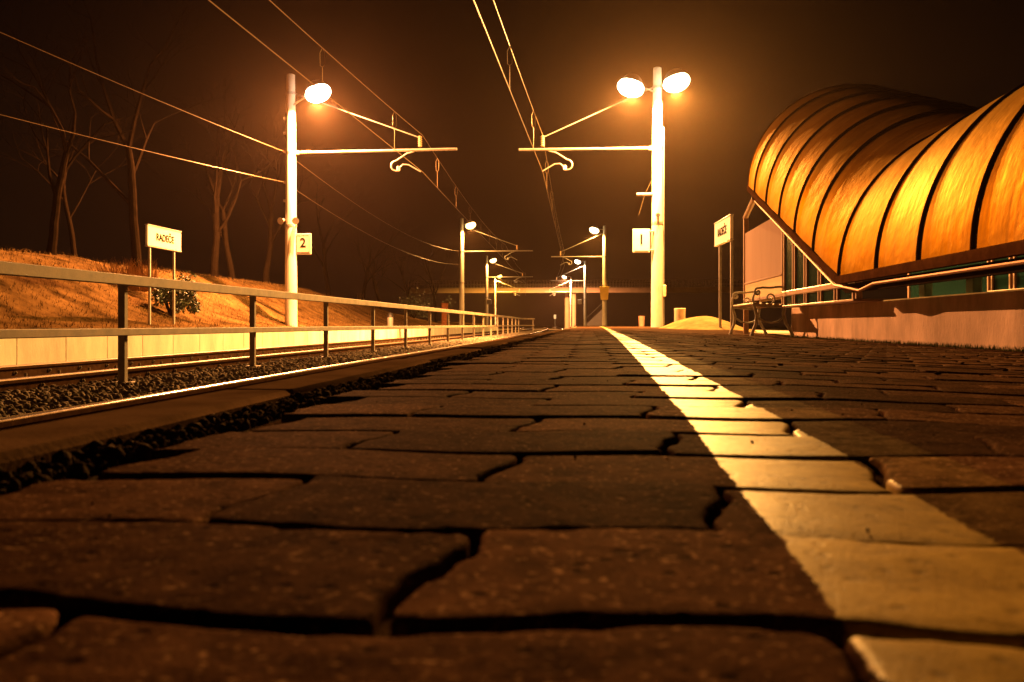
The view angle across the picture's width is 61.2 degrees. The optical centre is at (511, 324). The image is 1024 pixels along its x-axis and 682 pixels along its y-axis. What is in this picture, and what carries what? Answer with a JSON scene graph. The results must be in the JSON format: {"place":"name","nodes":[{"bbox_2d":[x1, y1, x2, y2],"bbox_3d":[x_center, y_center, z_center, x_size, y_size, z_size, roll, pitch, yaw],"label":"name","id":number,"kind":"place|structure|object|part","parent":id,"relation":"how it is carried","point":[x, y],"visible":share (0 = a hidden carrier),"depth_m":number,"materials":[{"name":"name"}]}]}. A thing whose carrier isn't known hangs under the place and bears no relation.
{"place":"outdoors","nodes":[
{"label":"outdoors","id":0,"kind":"place"},
{"bbox_2d":[0,247,484,328],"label":"grass bank","id":1,"kind":"structure","parent":0,"point":[52,310],"depth_m":22.19,"materials":[{"name":"brown plant"}]},
{"bbox_2d":[0,1,165,254],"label":"bare tree","id":2,"kind":"object","parent":1,"relation":"on","point":[57,188],"visible":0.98,"depth_m":23.89,"materials":[{"name":"brown plant"}]},
{"bbox_2d":[0,84,192,256],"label":"bare tree","id":3,"kind":"object","parent":1,"relation":"on","point":[70,228],"visible":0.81,"depth_m":27.21,"materials":[{"name":"brown plant"}]},
{"bbox_2d":[2,0,243,274],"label":"bare tree","id":4,"kind":"object","parent":1,"relation":"on","point":[131,200],"visible":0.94,"depth_m":25.60,"materials":[{"name":"brown plant"}]},
{"bbox_2d":[91,256,164,291],"bbox_3d":[-10.417,-1.367,23.657,1.840,0.928,1.804,0,0,29],"label":"dry brush","id":5,"kind":"object","parent":1,"relation":"on","point":[131,269],"visible":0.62,"depth_m":23.42,"materials":[{"name":"brown plant"}]},
{"bbox_2d":[145,224,181,323],"bbox_3d":[-8.429,-1.099,20.924,0.122,2.473,1.680,0,0,5],"label":"station name sign","id":6,"kind":"object","parent":1,"relation":"on","point":[158,237],"visible":0.98,"depth_m":20.79,"materials":[{"name":"white metal"}]},
{"bbox_2d":[151,270,201,315],"bbox_3d":[-8.949,-0.805,23.017,1.386,1.357,1.450,0,0,-24],"label":"evergreen shrub","id":7,"kind":"object","parent":1,"relation":"on","point":[182,297],"visible":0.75,"depth_m":22.69,"materials":[{"name":"green plant"}]},
{"bbox_2d":[149,116,284,279],"bbox_3d":[-12.168,-5.054,35.278,5.371,6.672,4.527,0,0,5],"label":"bare tree","id":8,"kind":"object","parent":1,"relation":"on","point":[230,266],"visible":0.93,"depth_m":35.34,"materials":[{"name":"brown plant"}]},
{"bbox_2d":[171,61,315,276],"bbox_3d":[-10.312,-5.708,34.704,5.421,7.876,6.058,0,0,-12],"label":"bare tree","id":9,"kind":"object","parent":1,"relation":"on","point":[216,190],"visible":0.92,"depth_m":33.76,"materials":[{"name":"brown plant"}]},
{"bbox_2d":[220,108,358,282],"bbox_3d":[-10.111,-5.913,39.762,5.210,8.194,6.806,0,0,-34],"label":"bare tree","id":10,"kind":"object","parent":1,"relation":"on","point":[267,264],"visible":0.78,"depth_m":39.86,"materials":[{"name":"brown plant"}]},
{"bbox_2d":[263,158,382,295],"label":"bare tree","id":11,"kind":"object","parent":1,"relation":"on","point":[325,272],"visible":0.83,"depth_m":52.01,"materials":[{"name":"brown plant"}]},
{"bbox_2d":[336,228,404,309],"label":"bare tree","id":12,"kind":"object","parent":1,"relation":"on","point":[375,288],"visible":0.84,"depth_m":69.77,"materials":[{"name":"brown plant"}]},
{"bbox_2d":[330,203,427,299],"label":"bare tree","id":13,"kind":"object","parent":1,"relation":"on","point":[366,271],"visible":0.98,"depth_m":60.07,"materials":[{"name":"brown plant"}]},
{"bbox_2d":[363,235,435,316],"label":"bare tree","id":14,"kind":"object","parent":1,"relation":"on","point":[406,291],"visible":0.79,"depth_m":83.62,"materials":[{"name":"brown plant"}]},
{"bbox_2d":[398,289,455,317],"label":"evergreen shrub","id":15,"kind":"object","parent":1,"relation":"on","point":[416,313],"visible":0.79,"depth_m":65.98,"materials":[{"name":"green plant"}]},
{"bbox_2d":[404,241,456,321],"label":"bare tree","id":16,"kind":"object","parent":1,"relation":"on","point":[435,306],"visible":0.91,"depth_m":99.92,"materials":[{"name":"brown plant"}]},
{"bbox_2d":[34,326,790,335],"bbox_3d":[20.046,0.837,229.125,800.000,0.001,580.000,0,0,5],"label":"ground","id":17,"kind":"structure","parent":0,"point":[550,328],"depth_m":247.03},
{"bbox_2d":[0,327,496,365],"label":"platform edge panels","id":18,"kind":"object","parent":17,"relation":"on","point":[18,351],"visible":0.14,"depth_m":14.25,"materials":[{"name":"concrete"}]},
{"bbox_2d":[494,278,526,324],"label":"catenary pole","id":19,"kind":"object","parent":17,"relation":"on","point":[495,299],"visible":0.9,"depth_m":154.79,"materials":[{"name":"metal"}]},
{"bbox_2d":[550,277,571,326],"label":"catenary pole","id":20,"kind":"object","parent":17,"relation":"on","point":[570,291],"visible":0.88,"depth_m":154.51,"materials":[{"name":"metal"}]},
{"bbox_2d":[551,261,586,325],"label":"catenary pole","id":21,"kind":"object","parent":17,"relation":"on","point":[585,309],"visible":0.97,"depth_m":115.45,"materials":[{"name":"metal"}]},
{"bbox_2d":[551,226,606,325],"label":"catenary pole","id":22,"kind":"object","parent":17,"relation":"on","point":[604,302],"visible":0.96,"depth_m":74.46,"materials":[{"name":"metal"}]},
{"bbox_2d":[589,225,602,233],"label":"platform lamp","id":23,"kind":"object","parent":22,"relation":"attached to","point":[594,229],"visible":1,"depth_m":73.95,"materials":[{"name":"metal"}]},
{"bbox_2d":[600,287,608,299],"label":"yellow box","id":24,"kind":"object","parent":22,"relation":"attached to","point":[604,292],"visible":1,"depth_m":74.14,"materials":[{"name":"metal"}]},
{"bbox_2d":[587,305,601,325],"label":"stair flight","id":25,"kind":"object","parent":17,"relation":"on","point":[595,320],"visible":0.66,"depth_m":127.06,"materials":[{"name":"concrete"}]},
{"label":"platform edge wall","id":26,"kind":"structure","parent":17,"relation":"on","visible":0},
{"bbox_2d":[0,326,576,479],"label":"edge slabs","id":27,"kind":"structure","parent":26,"relation":"on","point":[20,447],"depth_m":0.81,"materials":[{"name":"concrete"}]},
{"bbox_2d":[0,326,577,481],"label":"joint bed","id":28,"kind":"object","parent":26,"relation":"on","point":[93,476],"visible":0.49,"depth_m":0.62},
{"bbox_2d":[0,333,555,495],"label":"joint rubble","id":29,"kind":"object","parent":28,"relation":"on","point":[78,465],"visible":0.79,"depth_m":0.72,"materials":[{"name":"black gravel"}]},
{"bbox_2d":[441,303,448,324],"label":"signal cabinet","id":30,"kind":"object","parent":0,"point":[444,314],"visible":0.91,"depth_m":59.82,"materials":[{"name":"metal"}]},
{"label":"door","id":31,"kind":"part","parent":30,"relation":"part of","materials":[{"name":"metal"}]},
{"bbox_2d":[96,354,885,681],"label":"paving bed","id":32,"kind":"object","parent":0,"point":[384,628],"visible":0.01,"depth_m":0.36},
{"bbox_2d":[0,330,1023,681],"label":"paving","id":33,"kind":"structure","parent":0,"point":[318,542],"depth_m":0.36,"materials":[{"name":"stone"}]},
{"bbox_2d":[91,333,1021,532],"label":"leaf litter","id":34,"kind":"object","parent":33,"relation":"on","point":[781,364],"visible":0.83,"depth_m":2.09,"materials":[{"name":"brown plant"}]},
{"bbox_2d":[729,286,794,336],"bbox_3d":[3.610,-0.241,12.608,0.618,0.817,1.830,0,0,5],"label":"park bench","id":35,"kind":"object","parent":33,"relation":"on","point":[756,307],"visible":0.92,"depth_m":11.75,"materials":[{"name":"metal"}]},
{"bbox_2d":[743,82,1023,333],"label":"stair canopy","id":36,"kind":"object","parent":33,"relation":"on","point":[851,187],"visible":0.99,"depth_m":8.63,"materials":[{"name":"orange metal"}]},
{"bbox_2d":[784,335,1023,351],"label":"weeds","id":37,"kind":"object","parent":33,"relation":"on","point":[941,345],"visible":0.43,"depth_m":7.13,"materials":[{"name":"brown plant"}]},
{"bbox_2d":[792,289,1023,350],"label":"parapet wall","id":38,"kind":"structure","parent":33,"relation":"on","point":[989,319],"depth_m":7.28,"materials":[{"name":"beige concrete"}]},
{"bbox_2d":[0,0,1023,325],"label":"sky","id":39,"kind":"structure","parent":0,"point":[434,63],"materials":[{"name":"black"}]},
{"bbox_2d":[357,279,791,328],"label":"road bridge","id":40,"kind":"structure","parent":0,"point":[642,289],"depth_m":163.94,"materials":[{"name":"concrete"}]},
{"bbox_2d":[571,326,775,335],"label":"platform far end","id":41,"kind":"structure","parent":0,"point":[642,328],"depth_m":17.83,"materials":[{"name":"concrete"}]},
{"bbox_2d":[519,67,665,326],"bbox_3d":[2.659,-4.063,28.856,4.875,8.900,0.475,0,0,5],"label":"catenary pole","id":42,"kind":"object","parent":41,"relation":"on","point":[658,290],"visible":0.98,"depth_m":28.55,"materials":[{"name":"metal"}]},
{"bbox_2d":[473,0,564,294],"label":"overhead line","id":43,"kind":"object","parent":42,"relation":"hanging from","point":[519,113],"visible":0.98,"depth_m":22.02,"materials":[{"name":"brown metal"}]},
{"bbox_2d":[617,73,654,97],"bbox_3d":[4.202,-7.705,28.063,1.637,0.760,0.727,0,0,-23],"label":"platform lamp","id":44,"kind":"object","parent":42,"relation":"attached to","point":[629,85],"visible":1,"depth_m":27.68,"materials":[{"name":"glass"}]},
{"bbox_2d":[633,229,653,252],"bbox_3d":[4.333,-2.766,28.588,0.694,0.772,0.063,0,0,5],"label":"platform number sign","id":45,"kind":"object","parent":42,"relation":"attached to","point":[641,240],"visible":1,"depth_m":28.57,"materials":[{"name":"white metal"}]},
{"bbox_2d":[660,68,689,92],"bbox_3d":[5.112,-7.868,28.041,1.276,0.760,0.736,0,0,37],"label":"platform lamp","id":46,"kind":"object","parent":42,"relation":"attached to","point":[676,80],"visible":1,"depth_m":27.68,"materials":[{"name":"glass"}]},
{"bbox_2d":[638,316,644,325],"bbox_3d":[5.985,-0.153,40.000,0.310,0.480,0.305,0,0,5],"label":"litter bin","id":47,"kind":"object","parent":41,"relation":"on","point":[641,319],"visible":0.91,"depth_m":39.88,"materials":[{"name":"plastic"}]},
{"bbox_2d":[674,308,685,321],"bbox_3d":[5.232,-0.193,27.000,0.356,0.620,0.356,0,0,5],"label":"litter bin","id":48,"kind":"object","parent":41,"relation":"on","point":[679,313],"visible":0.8,"depth_m":26.85,"materials":[{"name":"concrete"}]},
{"bbox_2d":[714,214,733,328],"bbox_3d":[4.581,-0.960,18.673,0.122,2.633,1.622,0,0,2],"label":"station name sign","id":49,"kind":"object","parent":41,"relation":"on","point":[724,230],"visible":1,"depth_m":18.50,"materials":[{"name":"white metal"}]},
{"bbox_2d":[754,329,789,334],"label":"station yard","id":50,"kind":"structure","parent":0,"point":[785,332],"depth_m":22.99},
{"bbox_2d":[660,316,756,331],"bbox_3d":[4.605,-0.021,21.079,2.500,0.375,5.200,0,0,5],"label":"sand heap","id":51,"kind":"object","parent":50,"relation":"on","point":[703,323],"visible":0.82,"depth_m":19.81,"materials":[{"name":"beige sand"}]},
{"label":"far platform","id":52,"kind":"structure","parent":0,"visible":0},
{"bbox_2d":[277,74,456,326],"bbox_3d":[-4.874,-4.063,29.177,6.077,8.900,0.547,0,0,5],"label":"catenary pole","id":53,"kind":"object","parent":52,"relation":"on","point":[291,219],"visible":0.96,"depth_m":29.31,"materials":[{"name":"metal"}]},
{"bbox_2d":[0,114,446,263],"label":"feeder wire","id":54,"kind":"object","parent":53,"relation":"attached to","point":[199,163],"visible":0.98,"depth_m":25.08,"materials":[{"name":"brown metal"}]},
{"bbox_2d":[0,32,453,250],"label":"feeder wire","id":55,"kind":"object","parent":53,"relation":"attached to","point":[189,113],"visible":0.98,"depth_m":23.22,"materials":[{"name":"brown metal"}]},
{"bbox_2d":[296,233,311,253],"bbox_3d":[-7.152,-2.736,29.399,0.699,0.708,0.063,0,0,5],"label":"platform number sign","id":56,"kind":"object","parent":53,"relation":"attached to","point":[303,243],"visible":1,"depth_m":29.37,"materials":[{"name":"metal"}]},
{"bbox_2d":[293,80,330,104],"bbox_3d":[-6.842,-7.736,28.860,1.726,0.760,0.707,0,0,21],"label":"platform lamp","id":57,"kind":"object","parent":53,"relation":"attached to","point":[313,94],"visible":0.92,"depth_m":28.49,"materials":[{"name":"glass"}]},
{"bbox_2d":[208,0,525,295],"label":"overhead line","id":58,"kind":"object","parent":53,"relation":"hanging from","point":[351,114],"visible":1,"depth_m":20.77,"materials":[{"name":"brown metal"}]},
{"bbox_2d":[387,312,393,325],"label":"litter bin","id":59,"kind":"object","parent":52,"relation":"on","point":[390,316],"visible":0.92,"depth_m":41.88,"materials":[{"name":"grey plastic"}]},
{"bbox_2d":[459,218,532,325],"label":"catenary pole","id":60,"kind":"object","parent":52,"relation":"on","point":[461,290],"visible":0.94,"depth_m":69.26,"materials":[{"name":"metal"}]},
{"bbox_2d":[464,220,475,228],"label":"platform lamp","id":61,"kind":"object","parent":60,"relation":"attached to","point":[468,225],"visible":0.94,"depth_m":68.65,"materials":[{"name":"metal"}]},
{"bbox_2d":[485,256,532,324],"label":"catenary pole","id":62,"kind":"object","parent":52,"relation":"on","point":[486,291],"visible":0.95,"depth_m":106.83,"materials":[{"name":"metal"}]},
{"bbox_2d":[490,257,495,262],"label":"platform lamp","id":63,"kind":"object","parent":62,"relation":"attached to","point":[492,259],"visible":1,"depth_m":106.18,"materials":[{"name":"metal"}]},
{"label":"ballast bed","id":64,"kind":"structure","parent":0,"visible":0},
{"bbox_2d":[0,327,532,391],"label":"railway track","id":65,"kind":"structure","parent":64,"relation":"on","point":[25,376],"depth_m":11.16,"materials":[{"name":"metal"}]},
{"bbox_2d":[0,261,534,384],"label":"steel fence","id":66,"kind":"object","parent":64,"relation":"on","point":[123,331],"visible":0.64,"depth_m":7.94,"materials":[{"name":"grey metal"}]},
{"bbox_2d":[0,331,537,417],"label":"ballast stones","id":67,"kind":"object","parent":64,"relation":"on","point":[13,402],"visible":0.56,"depth_m":7.41,"materials":[{"name":"grey gravel"}]},
{"bbox_2d":[0,327,560,430],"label":"railway track","id":68,"kind":"structure","parent":64,"relation":"on","point":[21,420],"depth_m":5.75,"materials":[{"name":"metal"}]}
]}

